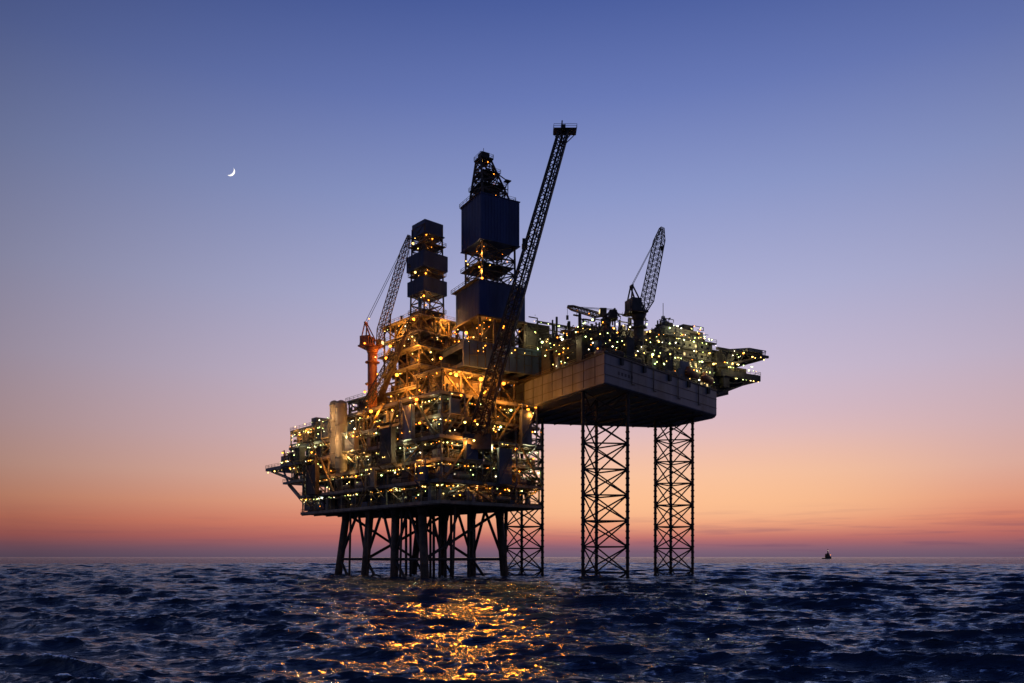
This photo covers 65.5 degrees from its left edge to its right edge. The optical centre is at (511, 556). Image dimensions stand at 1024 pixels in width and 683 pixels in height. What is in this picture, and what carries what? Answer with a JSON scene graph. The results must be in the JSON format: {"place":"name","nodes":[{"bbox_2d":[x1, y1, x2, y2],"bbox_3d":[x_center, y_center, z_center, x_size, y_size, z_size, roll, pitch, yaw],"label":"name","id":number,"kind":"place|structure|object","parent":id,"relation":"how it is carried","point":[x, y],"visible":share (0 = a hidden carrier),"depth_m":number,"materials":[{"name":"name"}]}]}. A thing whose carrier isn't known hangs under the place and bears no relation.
{"place":"outdoors","nodes":[
{"label":"outdoors","id":0,"kind":"place"},
{"bbox_2d":[0,557,1023,682],"bbox_3d":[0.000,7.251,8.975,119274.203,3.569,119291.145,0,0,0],"label":"sea","id":1,"kind":"structure","parent":0,"point":[562,620],"depth_m":87.74,"materials":[{"name":"liquid"}]},
{"bbox_2d":[265,297,543,577],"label":"production platform","id":2,"kind":"structure","parent":1,"relation":"in","point":[397,453],"depth_m":276.16,"materials":[{"name":"metal"}]},
{"bbox_2d":[358,235,410,408],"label":"pedestal crane","id":3,"kind":"object","parent":2,"relation":"on","point":[368,345],"visible":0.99,"depth_m":282.19,"materials":[{"name":"orange paint"}]},
{"bbox_2d":[406,219,447,318],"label":"drilling tower","id":4,"kind":"structure","parent":2,"relation":"on","point":[427,271],"depth_m":283.45,"materials":[{"name":"blue metal"}]},
{"bbox_2d":[463,120,576,451],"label":"flare boom","id":5,"kind":"object","parent":2,"relation":"attached to","point":[481,442],"visible":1,"depth_m":256.00,"materials":[{"name":"metal"}]},
{"bbox_2d":[440,313,768,578],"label":"jack up rig","id":6,"kind":"object","parent":1,"relation":"in","point":[578,375],"visible":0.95,"depth_m":272.95,"materials":[{"name":"paint"}]},
{"bbox_2d":[451,148,527,347],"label":"drilling derrick","id":7,"kind":"object","parent":6,"relation":"on","point":[489,222],"visible":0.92,"depth_m":269.82,"materials":[{"name":"blue metal"}]},
{"bbox_2d":[566,305,619,349],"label":"pedestal crane","id":8,"kind":"object","parent":6,"relation":"on","point":[610,316],"visible":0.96,"depth_m":265.70,"materials":[{"name":"metal"}]},
{"bbox_2d":[623,227,665,363],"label":"pedestal crane","id":9,"kind":"object","parent":6,"relation":"on","point":[636,310],"visible":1,"depth_m":259.60,"materials":[{"name":"metal"}]},
{"bbox_2d":[684,359,698,378],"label":"lifeboat","id":10,"kind":"object","parent":6,"relation":"hanging from","point":[690,372],"visible":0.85,"depth_m":277.49,"materials":[{"name":"orange paint"}]},
{"bbox_2d":[695,365,713,384],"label":"lifeboat","id":11,"kind":"object","parent":6,"relation":"hanging from","point":[705,378],"visible":0.95,"depth_m":286.51,"materials":[{"name":"orange paint"}]},
{"bbox_2d":[822,550,830,558],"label":"supply ship","id":12,"kind":"object","parent":1,"relation":"on","point":[827,555],"visible":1,"depth_m":2997.77,"materials":[{"name":"metal"}]},
{"bbox_2d":[0,0,1023,556],"label":"sky","id":13,"kind":"structure","parent":0,"point":[835,188],"materials":[{"name":"blue"}]}
]}

